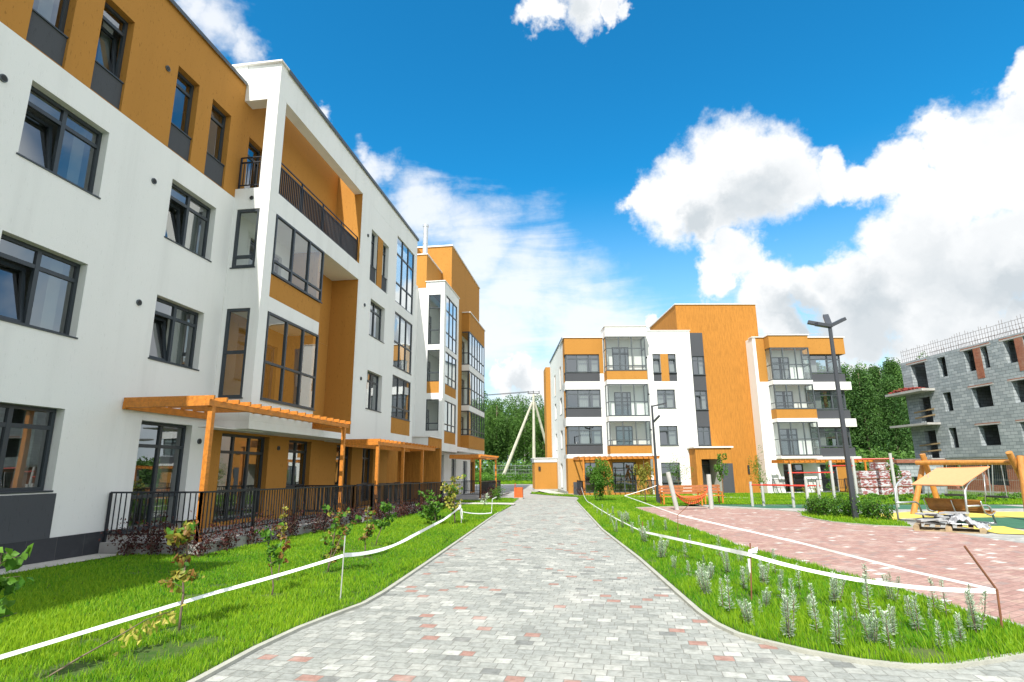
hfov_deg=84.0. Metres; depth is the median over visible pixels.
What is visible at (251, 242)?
glazed door
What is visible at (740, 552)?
barrier tape
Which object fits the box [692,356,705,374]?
window
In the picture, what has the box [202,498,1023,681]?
path
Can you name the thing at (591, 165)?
sky
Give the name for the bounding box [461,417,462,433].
window
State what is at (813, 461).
pergola
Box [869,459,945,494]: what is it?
block shed
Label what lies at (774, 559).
silver plant
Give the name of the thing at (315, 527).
red shrub
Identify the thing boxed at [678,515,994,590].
barrier tape
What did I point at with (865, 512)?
hedge shrub
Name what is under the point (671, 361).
window
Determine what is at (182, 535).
sapling
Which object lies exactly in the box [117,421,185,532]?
glazed door
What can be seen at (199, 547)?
red shrub
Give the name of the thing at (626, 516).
silver plant
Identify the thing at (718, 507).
plaza kerb
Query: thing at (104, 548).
terrace
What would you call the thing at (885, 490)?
brick pack
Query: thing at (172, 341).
window
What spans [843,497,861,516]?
hedge shrub
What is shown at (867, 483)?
brick pack
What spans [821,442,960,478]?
undergrowth
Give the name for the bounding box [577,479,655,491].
metal railing
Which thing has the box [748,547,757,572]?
tape knot
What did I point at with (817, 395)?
window
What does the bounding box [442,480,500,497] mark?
metal railing
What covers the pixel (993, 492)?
site fence
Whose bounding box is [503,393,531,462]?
forest tree
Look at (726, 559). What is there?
silver plant
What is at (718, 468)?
young tree
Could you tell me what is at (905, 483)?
brick pack
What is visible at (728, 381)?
apartment building
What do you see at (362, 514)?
red shrub
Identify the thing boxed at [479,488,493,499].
red shrub
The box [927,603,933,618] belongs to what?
silver plant
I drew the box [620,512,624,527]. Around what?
silver plant
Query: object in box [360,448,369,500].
glazed door
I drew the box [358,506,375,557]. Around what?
sapling
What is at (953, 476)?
canopy swing
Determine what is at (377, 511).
red shrub
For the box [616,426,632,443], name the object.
glazed door
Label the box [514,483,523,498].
litter bin
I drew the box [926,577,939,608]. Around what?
silver plant
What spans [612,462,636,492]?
glazed door
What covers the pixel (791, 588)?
silver plant
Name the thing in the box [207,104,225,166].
window
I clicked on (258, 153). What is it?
glazed door
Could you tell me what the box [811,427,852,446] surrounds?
window
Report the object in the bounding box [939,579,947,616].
silver plant
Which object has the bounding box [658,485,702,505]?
garden bench
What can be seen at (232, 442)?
glazed door
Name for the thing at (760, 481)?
young tree
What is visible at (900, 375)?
forest tree
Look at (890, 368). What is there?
forest pine
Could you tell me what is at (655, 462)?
street lamp
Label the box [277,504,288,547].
sapling
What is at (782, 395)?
glazed door
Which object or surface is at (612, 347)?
glazed door
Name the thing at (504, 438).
forest tree
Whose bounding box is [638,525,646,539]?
silver plant
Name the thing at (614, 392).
glazed door
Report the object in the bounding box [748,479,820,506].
exercise bars
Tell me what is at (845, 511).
hedge shrub
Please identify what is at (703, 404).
window
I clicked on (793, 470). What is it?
glazed door
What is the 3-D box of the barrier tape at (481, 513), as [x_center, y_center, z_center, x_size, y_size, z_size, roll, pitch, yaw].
[-0.917,6.734,23.342,0.598,0.351,11.276,-1,-13,4]
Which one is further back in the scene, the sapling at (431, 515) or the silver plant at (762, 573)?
the sapling at (431, 515)
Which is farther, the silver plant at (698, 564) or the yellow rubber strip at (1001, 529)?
the yellow rubber strip at (1001, 529)
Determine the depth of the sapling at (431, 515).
17.96 m
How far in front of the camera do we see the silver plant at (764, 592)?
6.55 m
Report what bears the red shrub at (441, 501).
on the lawn at (78, 667)
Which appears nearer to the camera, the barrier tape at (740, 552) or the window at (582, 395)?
the barrier tape at (740, 552)
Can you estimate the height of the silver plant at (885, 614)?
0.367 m
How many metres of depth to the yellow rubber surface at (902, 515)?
20.59 m
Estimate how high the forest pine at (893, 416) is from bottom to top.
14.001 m
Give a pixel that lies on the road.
(512, 486)
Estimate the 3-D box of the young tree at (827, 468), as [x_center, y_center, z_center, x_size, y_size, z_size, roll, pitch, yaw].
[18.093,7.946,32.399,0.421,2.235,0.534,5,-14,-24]
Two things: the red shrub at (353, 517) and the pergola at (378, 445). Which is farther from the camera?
the pergola at (378, 445)
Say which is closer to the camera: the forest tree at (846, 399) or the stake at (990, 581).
the stake at (990, 581)
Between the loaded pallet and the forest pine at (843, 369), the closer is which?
the loaded pallet
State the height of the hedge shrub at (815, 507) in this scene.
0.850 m
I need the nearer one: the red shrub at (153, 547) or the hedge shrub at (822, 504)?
the red shrub at (153, 547)
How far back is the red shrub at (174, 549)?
11.08 m
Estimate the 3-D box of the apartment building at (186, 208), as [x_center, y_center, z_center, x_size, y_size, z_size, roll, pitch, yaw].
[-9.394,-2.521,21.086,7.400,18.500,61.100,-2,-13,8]
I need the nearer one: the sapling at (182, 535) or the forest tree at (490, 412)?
the sapling at (182, 535)
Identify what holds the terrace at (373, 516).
on the ground at (960, 492)
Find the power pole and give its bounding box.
[502,391,544,473]
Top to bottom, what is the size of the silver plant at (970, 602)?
0.491 m
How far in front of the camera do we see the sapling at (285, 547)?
8.37 m
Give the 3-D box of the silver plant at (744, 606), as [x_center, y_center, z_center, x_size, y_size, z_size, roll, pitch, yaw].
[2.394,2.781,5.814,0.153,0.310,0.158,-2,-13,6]
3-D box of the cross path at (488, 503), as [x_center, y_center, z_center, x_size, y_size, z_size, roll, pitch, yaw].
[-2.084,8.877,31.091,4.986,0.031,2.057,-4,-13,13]
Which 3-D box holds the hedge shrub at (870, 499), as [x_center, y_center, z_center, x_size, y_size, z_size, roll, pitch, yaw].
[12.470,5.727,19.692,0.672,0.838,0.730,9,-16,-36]
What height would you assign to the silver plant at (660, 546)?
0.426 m
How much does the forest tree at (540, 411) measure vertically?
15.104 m
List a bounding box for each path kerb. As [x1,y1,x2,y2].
[187,499,517,681]
[576,500,1023,668]
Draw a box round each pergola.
[122,395,350,541]
[345,439,436,513]
[449,454,498,498]
[573,456,659,494]
[771,459,872,488]
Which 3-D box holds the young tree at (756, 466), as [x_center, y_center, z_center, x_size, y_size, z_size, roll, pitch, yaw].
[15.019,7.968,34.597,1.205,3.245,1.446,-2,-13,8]
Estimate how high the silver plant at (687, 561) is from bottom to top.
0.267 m
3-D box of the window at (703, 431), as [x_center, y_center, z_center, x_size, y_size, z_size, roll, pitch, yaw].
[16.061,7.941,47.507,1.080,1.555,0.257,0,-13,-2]
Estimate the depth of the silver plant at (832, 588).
6.74 m
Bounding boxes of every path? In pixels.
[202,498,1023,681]
[447,502,514,504]
[475,490,576,497]
[537,490,565,493]
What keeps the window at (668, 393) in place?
in the apartment building at (728, 381)
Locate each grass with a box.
[453,497,518,502]
[475,480,532,483]
[531,491,574,496]
[569,492,1022,505]
[797,510,911,525]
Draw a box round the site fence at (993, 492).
[946,465,1020,497]
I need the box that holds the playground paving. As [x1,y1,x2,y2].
[695,504,1023,542]
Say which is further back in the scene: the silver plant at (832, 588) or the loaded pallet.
the loaded pallet
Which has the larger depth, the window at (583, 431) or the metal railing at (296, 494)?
the window at (583, 431)
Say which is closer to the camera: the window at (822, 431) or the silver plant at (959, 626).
the silver plant at (959, 626)
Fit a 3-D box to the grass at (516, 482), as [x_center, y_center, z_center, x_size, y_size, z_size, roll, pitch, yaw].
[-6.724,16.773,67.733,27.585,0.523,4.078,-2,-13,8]
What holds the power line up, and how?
attached to the power pole
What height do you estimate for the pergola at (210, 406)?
3.270 m
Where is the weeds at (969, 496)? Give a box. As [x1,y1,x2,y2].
[832,491,1021,501]
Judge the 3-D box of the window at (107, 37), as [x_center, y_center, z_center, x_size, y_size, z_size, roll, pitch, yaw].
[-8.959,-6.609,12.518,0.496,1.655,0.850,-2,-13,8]
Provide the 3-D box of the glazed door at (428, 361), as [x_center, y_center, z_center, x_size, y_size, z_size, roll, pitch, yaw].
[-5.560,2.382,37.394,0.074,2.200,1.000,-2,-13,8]
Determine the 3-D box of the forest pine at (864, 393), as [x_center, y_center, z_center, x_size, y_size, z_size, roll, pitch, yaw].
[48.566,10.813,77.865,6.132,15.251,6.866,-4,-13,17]
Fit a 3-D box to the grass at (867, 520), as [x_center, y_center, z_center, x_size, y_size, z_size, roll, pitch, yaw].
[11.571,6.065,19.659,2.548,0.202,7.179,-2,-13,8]
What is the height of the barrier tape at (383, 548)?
0.187 m
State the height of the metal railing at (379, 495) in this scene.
1.141 m
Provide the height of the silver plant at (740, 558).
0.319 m
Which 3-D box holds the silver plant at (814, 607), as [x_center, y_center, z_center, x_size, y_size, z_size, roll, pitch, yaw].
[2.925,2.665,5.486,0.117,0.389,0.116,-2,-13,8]
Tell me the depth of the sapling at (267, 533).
7.47 m
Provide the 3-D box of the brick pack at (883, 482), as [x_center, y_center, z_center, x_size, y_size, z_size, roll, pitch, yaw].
[25.860,9.866,39.529,1.200,0.530,1.040,0,-13,-1]
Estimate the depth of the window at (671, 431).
46.69 m
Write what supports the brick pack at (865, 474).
on the brick pack at (867, 483)
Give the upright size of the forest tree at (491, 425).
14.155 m
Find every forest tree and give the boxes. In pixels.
[475,411,491,467]
[476,391,491,465]
[484,397,516,465]
[484,399,502,460]
[484,399,503,465]
[494,400,522,463]
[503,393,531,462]
[508,395,539,461]
[523,396,544,466]
[529,394,543,456]
[529,406,544,457]
[822,365,863,447]
[841,360,866,376]
[896,369,914,454]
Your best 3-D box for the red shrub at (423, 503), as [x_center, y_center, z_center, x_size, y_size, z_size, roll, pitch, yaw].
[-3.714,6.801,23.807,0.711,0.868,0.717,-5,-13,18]
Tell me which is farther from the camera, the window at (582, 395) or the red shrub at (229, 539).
the window at (582, 395)
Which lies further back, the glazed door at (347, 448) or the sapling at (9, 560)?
the glazed door at (347, 448)
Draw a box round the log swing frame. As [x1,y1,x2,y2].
[910,451,1023,513]
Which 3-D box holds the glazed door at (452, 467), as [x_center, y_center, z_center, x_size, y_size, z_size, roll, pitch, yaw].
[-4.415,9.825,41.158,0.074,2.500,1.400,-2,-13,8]
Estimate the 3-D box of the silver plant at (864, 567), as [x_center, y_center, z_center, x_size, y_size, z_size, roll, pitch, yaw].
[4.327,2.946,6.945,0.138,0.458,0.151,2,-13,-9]
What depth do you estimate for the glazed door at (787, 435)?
46.72 m
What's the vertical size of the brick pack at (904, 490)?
0.530 m
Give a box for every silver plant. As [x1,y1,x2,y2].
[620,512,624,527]
[623,511,628,521]
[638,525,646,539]
[657,536,669,557]
[671,556,676,567]
[686,560,690,575]
[695,567,711,593]
[696,562,705,585]
[705,562,714,578]
[716,535,722,554]
[718,578,724,606]
[720,551,729,572]
[724,575,733,611]
[735,547,743,562]
[737,598,754,623]
[739,566,746,588]
[746,563,749,579]
[758,560,769,582]
[759,565,765,584]
[761,587,771,606]
[771,549,778,572]
[777,575,783,595]
[780,589,796,639]
[788,578,798,614]
[795,563,802,588]
[807,583,817,616]
[810,596,822,631]
[828,571,845,602]
[829,606,846,648]
[852,592,860,620]
[859,609,881,643]
[862,563,873,595]
[862,574,874,610]
[877,604,897,636]
[880,571,900,600]
[880,610,894,650]
[903,595,908,616]
[905,594,922,631]
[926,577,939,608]
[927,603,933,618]
[934,619,943,645]
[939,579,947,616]
[953,612,966,641]
[964,584,987,633]
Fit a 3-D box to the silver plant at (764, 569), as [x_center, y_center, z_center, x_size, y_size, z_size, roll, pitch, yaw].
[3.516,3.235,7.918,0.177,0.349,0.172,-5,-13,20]
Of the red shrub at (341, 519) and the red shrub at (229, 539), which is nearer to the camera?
the red shrub at (229, 539)
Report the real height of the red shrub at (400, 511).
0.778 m
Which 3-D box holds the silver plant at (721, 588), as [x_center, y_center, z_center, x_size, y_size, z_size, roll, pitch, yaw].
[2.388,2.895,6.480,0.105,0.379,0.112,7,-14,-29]
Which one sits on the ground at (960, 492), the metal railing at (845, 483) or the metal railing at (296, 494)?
the metal railing at (845, 483)
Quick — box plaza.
[639,507,1023,624]
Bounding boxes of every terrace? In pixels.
[98,516,350,557]
[309,503,427,522]
[442,492,508,499]
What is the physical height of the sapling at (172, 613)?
0.342 m
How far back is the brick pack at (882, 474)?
39.17 m
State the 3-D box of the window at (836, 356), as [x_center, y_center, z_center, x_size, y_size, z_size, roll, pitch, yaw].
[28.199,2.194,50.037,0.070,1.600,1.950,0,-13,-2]
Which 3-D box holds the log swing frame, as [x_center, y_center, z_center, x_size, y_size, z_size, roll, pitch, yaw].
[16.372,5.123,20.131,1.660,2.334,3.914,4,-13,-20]
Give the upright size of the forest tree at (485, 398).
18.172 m
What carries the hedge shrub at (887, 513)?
on the lawn
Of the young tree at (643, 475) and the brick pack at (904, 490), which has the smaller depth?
the young tree at (643, 475)
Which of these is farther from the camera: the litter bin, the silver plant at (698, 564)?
the litter bin
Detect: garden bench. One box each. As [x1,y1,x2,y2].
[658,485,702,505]
[699,484,723,503]
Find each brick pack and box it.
[852,471,876,478]
[853,479,877,486]
[855,487,878,494]
[869,463,890,469]
[874,487,898,494]
[876,471,895,478]
[876,479,896,486]
[896,471,910,478]
[897,479,912,486]
[898,487,913,494]
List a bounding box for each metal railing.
[103,485,354,542]
[303,482,441,515]
[355,482,411,509]
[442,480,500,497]
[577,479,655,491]
[772,478,847,490]
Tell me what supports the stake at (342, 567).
on the lawn at (78, 667)
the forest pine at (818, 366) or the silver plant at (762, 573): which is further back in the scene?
the forest pine at (818, 366)
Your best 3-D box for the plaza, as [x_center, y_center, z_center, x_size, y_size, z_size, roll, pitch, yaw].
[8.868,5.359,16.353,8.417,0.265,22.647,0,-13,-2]
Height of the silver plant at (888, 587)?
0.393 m
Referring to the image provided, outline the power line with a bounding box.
[484,391,538,395]
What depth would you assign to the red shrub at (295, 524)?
14.57 m
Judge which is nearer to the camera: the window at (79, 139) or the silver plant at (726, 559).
the silver plant at (726, 559)
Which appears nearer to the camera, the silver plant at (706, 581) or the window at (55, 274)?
the silver plant at (706, 581)
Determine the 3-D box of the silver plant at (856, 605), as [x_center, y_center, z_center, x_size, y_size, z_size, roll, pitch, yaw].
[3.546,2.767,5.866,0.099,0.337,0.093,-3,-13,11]
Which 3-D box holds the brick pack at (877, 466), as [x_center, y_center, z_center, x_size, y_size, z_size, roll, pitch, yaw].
[25.850,8.773,39.774,1.200,0.530,1.040,0,-13,-1]
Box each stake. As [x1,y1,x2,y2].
[340,536,345,598]
[749,543,751,599]
[963,545,1002,626]
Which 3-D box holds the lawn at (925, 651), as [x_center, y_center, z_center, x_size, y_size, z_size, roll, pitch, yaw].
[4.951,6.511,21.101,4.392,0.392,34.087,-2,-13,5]
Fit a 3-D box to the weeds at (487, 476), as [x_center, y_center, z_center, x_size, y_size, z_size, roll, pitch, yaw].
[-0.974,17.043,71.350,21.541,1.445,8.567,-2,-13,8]
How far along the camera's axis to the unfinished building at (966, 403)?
45.40 m
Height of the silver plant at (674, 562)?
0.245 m
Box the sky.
[174,0,1023,467]
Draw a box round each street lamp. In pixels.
[651,402,666,502]
[807,314,858,518]
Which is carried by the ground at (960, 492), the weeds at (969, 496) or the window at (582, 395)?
the weeds at (969, 496)
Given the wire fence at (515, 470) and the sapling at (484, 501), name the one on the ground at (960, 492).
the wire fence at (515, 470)
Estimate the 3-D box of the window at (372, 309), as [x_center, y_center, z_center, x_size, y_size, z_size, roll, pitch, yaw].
[-6.011,-0.851,24.401,0.546,1.625,1.740,-2,-13,8]
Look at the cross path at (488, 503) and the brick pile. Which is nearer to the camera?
the cross path at (488, 503)
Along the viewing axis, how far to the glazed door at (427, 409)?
37.10 m
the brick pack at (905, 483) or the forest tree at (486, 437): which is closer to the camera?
the brick pack at (905, 483)
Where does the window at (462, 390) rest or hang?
in the apartment building at (186, 208)
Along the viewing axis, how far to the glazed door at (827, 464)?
46.98 m
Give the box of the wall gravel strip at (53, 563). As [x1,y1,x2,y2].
[0,554,119,573]
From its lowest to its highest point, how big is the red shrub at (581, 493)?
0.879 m
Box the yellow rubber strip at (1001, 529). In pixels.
[962,526,1023,533]
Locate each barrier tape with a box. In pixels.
[0,554,342,659]
[344,507,460,556]
[462,497,495,513]
[582,491,640,530]
[624,485,677,514]
[646,532,747,555]
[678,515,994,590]
[747,553,995,592]
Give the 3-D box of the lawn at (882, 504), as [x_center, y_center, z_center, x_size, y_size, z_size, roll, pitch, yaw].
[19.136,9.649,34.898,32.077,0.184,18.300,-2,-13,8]
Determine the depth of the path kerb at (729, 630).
4.91 m
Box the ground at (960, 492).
[14,470,1011,599]
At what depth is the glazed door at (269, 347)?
18.27 m
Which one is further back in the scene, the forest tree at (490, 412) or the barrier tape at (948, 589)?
the forest tree at (490, 412)
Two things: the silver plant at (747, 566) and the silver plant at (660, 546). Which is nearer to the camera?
the silver plant at (747, 566)
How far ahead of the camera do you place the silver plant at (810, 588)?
5.97 m
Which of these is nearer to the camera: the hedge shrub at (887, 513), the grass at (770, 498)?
the hedge shrub at (887, 513)
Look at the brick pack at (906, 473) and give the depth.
39.67 m
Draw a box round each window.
[0,234,80,338]
[0,403,56,493]
[16,85,102,198]
[32,0,69,38]
[95,1,128,83]
[148,297,198,370]
[164,183,211,261]
[171,71,193,139]
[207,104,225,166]
[286,440,308,487]
[365,371,381,412]
[369,302,383,342]
[370,233,375,269]
[382,245,386,279]
[461,379,463,403]
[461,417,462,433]
[462,341,463,363]
[566,354,599,372]
[567,390,600,407]
[568,426,602,444]
[652,354,660,372]
[657,390,675,407]
[659,426,678,445]
[661,462,680,482]
[668,354,677,372]
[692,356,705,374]
[695,391,708,409]
[698,427,710,445]
[802,355,841,373]
[807,390,847,409]
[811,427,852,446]
[825,356,839,373]
[829,391,844,407]
[834,428,849,445]
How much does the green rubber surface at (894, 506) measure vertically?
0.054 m
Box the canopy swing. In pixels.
[894,466,996,525]
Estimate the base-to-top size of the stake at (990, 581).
0.856 m
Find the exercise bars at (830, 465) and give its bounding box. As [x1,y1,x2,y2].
[788,453,899,507]
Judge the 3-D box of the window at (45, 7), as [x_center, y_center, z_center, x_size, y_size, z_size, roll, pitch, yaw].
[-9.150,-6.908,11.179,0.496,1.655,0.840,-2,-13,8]
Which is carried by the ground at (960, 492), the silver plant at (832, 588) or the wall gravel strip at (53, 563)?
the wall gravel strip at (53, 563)
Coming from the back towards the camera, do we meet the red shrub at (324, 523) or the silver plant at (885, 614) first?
the red shrub at (324, 523)
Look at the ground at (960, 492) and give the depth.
42.63 m
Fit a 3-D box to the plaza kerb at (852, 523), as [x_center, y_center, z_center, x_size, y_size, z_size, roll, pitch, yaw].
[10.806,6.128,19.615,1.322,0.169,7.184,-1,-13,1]
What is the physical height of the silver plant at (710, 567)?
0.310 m
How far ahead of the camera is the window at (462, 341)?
46.24 m
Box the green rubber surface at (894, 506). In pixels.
[700,504,1022,508]
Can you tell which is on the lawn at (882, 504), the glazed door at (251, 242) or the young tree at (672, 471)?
the young tree at (672, 471)
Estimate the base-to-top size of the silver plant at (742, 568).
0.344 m
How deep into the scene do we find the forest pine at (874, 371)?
83.76 m
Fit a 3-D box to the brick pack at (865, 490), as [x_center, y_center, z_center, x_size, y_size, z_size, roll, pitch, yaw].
[24.437,10.398,39.303,1.200,0.530,1.040,0,-13,-1]
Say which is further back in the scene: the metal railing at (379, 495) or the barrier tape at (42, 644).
the metal railing at (379, 495)
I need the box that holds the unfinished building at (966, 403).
[885,315,1023,493]
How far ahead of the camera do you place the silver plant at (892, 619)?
5.42 m
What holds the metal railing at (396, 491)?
on the terrace at (373, 516)
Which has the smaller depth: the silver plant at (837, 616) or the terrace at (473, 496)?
the silver plant at (837, 616)
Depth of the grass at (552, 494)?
44.24 m
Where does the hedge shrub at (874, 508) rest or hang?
on the lawn
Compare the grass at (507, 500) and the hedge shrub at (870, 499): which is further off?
the grass at (507, 500)
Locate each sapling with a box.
[0,543,33,623]
[46,603,186,678]
[158,520,204,629]
[254,522,283,595]
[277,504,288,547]
[277,534,290,579]
[320,504,361,572]
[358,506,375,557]
[368,501,396,544]
[415,490,444,523]
[440,474,466,523]
[480,493,489,504]
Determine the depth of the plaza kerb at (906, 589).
7.00 m
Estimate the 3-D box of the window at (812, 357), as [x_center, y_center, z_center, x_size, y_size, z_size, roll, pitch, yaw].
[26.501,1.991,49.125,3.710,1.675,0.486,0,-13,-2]
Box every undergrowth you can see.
[475,457,531,477]
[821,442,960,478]
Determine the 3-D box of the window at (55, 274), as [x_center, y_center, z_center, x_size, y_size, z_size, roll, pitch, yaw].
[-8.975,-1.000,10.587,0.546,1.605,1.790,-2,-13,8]
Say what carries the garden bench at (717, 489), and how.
on the lawn at (882, 504)
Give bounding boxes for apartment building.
[0,0,484,568]
[531,304,860,494]
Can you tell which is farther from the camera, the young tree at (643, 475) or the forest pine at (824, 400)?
the forest pine at (824, 400)
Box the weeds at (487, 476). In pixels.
[475,472,532,481]
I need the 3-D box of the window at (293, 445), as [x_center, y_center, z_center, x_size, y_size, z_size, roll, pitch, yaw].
[-7.567,4.217,19.609,0.546,1.625,1.610,-2,-13,8]
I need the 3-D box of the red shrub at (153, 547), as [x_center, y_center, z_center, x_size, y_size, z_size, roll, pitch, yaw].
[-7.042,3.829,11.310,0.710,0.859,0.704,-7,-14,26]
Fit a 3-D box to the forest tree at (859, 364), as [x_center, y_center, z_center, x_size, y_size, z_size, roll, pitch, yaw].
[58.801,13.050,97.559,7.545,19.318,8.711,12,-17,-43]
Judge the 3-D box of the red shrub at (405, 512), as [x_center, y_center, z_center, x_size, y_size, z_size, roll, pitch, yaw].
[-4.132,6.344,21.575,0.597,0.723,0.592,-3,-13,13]
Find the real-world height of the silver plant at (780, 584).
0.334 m
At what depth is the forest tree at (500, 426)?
93.42 m
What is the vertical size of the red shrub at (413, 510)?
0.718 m
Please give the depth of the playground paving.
20.24 m
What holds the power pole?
on the ground at (960, 492)
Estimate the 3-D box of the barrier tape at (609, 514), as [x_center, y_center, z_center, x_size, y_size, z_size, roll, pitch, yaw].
[3.927,7.775,27.619,0.413,0.384,28.214,-1,-13,4]
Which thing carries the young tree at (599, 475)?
on the lawn at (925, 651)
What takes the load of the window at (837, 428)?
in the apartment building at (728, 381)
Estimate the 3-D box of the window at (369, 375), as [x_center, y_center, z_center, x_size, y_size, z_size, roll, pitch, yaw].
[-5.986,2.100,23.740,0.546,1.635,1.740,-2,-13,8]
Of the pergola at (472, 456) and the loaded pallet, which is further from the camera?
the pergola at (472, 456)
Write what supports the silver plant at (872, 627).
on the lawn at (925, 651)
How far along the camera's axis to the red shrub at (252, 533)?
12.83 m
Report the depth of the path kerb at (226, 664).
5.98 m
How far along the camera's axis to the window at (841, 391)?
49.58 m
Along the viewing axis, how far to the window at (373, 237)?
24.63 m
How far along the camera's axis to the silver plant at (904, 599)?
6.08 m
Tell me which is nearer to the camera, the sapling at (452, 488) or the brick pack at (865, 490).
the sapling at (452, 488)
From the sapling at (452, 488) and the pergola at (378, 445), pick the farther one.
the pergola at (378, 445)
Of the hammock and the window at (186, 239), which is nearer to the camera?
the window at (186, 239)
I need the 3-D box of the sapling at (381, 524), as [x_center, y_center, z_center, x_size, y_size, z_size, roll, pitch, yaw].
[-2.873,4.012,12.533,0.593,0.943,0.623,4,-14,-21]
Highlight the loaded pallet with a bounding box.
[913,512,991,533]
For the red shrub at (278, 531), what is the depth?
13.64 m
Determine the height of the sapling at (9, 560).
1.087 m
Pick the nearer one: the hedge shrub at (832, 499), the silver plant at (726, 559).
the silver plant at (726, 559)
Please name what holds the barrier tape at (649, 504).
attached to the street lamp at (655, 462)
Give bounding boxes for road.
[475,484,532,489]
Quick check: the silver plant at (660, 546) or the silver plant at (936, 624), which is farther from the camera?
the silver plant at (660, 546)
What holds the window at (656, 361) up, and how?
in the apartment building at (728, 381)
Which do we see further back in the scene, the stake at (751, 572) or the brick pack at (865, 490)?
the brick pack at (865, 490)
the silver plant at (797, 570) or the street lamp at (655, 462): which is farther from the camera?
the street lamp at (655, 462)
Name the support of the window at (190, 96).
in the apartment building at (186, 208)
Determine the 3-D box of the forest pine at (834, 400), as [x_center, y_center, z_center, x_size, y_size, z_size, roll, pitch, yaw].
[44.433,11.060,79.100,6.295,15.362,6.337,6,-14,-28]
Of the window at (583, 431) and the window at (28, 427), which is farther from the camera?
the window at (583, 431)
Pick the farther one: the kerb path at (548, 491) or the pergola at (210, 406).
the kerb path at (548, 491)
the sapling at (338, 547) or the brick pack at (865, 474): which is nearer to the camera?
the sapling at (338, 547)
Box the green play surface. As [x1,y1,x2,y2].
[959,517,1023,528]
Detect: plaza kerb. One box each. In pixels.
[636,506,794,511]
[667,519,1023,627]
[795,511,911,527]
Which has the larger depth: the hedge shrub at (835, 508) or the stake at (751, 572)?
the hedge shrub at (835, 508)
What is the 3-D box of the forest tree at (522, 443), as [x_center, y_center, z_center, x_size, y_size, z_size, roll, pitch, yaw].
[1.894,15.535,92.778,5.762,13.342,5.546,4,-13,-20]
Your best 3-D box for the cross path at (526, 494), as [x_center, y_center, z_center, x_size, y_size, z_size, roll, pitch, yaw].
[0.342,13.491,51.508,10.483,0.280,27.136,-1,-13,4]
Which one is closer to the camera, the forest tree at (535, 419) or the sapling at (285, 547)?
the sapling at (285, 547)
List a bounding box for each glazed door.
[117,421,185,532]
[214,433,264,521]
[244,142,259,188]
[250,240,278,273]
[266,345,274,398]
[333,445,348,504]
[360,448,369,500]
[427,409,428,429]
[428,361,429,380]
[429,316,430,343]
[451,459,453,492]
[463,461,464,480]
[584,462,597,492]
[612,347,628,369]
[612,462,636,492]
[614,392,631,414]
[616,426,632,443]
[772,357,790,378]
[776,391,793,407]
[780,429,798,453]
[783,464,804,491]
[820,464,838,490]
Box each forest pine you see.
[807,361,826,438]
[808,368,842,447]
[817,368,860,450]
[830,362,872,450]
[847,366,893,457]
[863,364,904,453]
[874,374,914,457]
[878,357,909,447]
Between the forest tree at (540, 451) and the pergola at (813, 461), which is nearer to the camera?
the pergola at (813, 461)
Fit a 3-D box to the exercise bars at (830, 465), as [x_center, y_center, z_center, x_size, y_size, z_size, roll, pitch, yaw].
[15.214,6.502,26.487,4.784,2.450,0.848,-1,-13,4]
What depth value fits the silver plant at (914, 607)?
5.58 m
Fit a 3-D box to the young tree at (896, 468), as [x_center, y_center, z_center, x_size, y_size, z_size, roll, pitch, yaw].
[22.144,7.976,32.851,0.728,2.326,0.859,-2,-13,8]
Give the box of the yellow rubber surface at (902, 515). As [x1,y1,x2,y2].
[881,512,1023,518]
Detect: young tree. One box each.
[665,452,693,494]
[714,453,728,496]
[748,445,769,496]
[758,475,765,489]
[824,461,832,493]
[885,459,902,495]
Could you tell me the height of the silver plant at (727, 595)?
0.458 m
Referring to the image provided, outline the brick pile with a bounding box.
[888,387,924,393]
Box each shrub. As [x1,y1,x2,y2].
[99,517,150,555]
[132,512,168,554]
[152,511,202,554]
[181,519,224,556]
[206,511,245,550]
[235,508,273,543]
[263,511,300,540]
[281,502,306,536]
[302,508,326,532]
[307,505,338,531]
[331,510,346,527]
[343,503,364,523]
[343,506,366,523]
[372,493,388,519]
[389,500,412,517]
[399,498,409,515]
[407,498,419,513]
[414,498,428,511]
[437,494,445,508]
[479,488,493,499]
[491,482,505,499]
[574,485,587,494]
[802,496,816,514]
[808,494,826,515]
[812,493,832,515]
[824,497,842,516]
[828,494,839,511]
[837,494,850,516]
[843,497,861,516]
[857,499,872,518]
[860,494,882,514]
[861,494,888,518]
[880,500,898,519]
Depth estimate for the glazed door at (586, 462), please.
45.63 m
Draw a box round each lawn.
[0,505,509,681]
[575,496,1022,505]
[579,501,1023,662]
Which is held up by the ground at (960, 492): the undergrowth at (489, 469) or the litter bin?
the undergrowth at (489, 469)
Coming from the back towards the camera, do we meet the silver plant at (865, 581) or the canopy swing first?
the canopy swing
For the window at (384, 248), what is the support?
in the apartment building at (186, 208)
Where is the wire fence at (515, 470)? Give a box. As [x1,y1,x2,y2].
[494,465,531,479]
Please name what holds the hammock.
on the ground at (960, 492)
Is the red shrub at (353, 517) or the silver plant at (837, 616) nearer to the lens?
the silver plant at (837, 616)
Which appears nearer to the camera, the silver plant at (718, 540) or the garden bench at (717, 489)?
the silver plant at (718, 540)
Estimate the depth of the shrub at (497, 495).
35.42 m
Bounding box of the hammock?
[666,472,713,509]

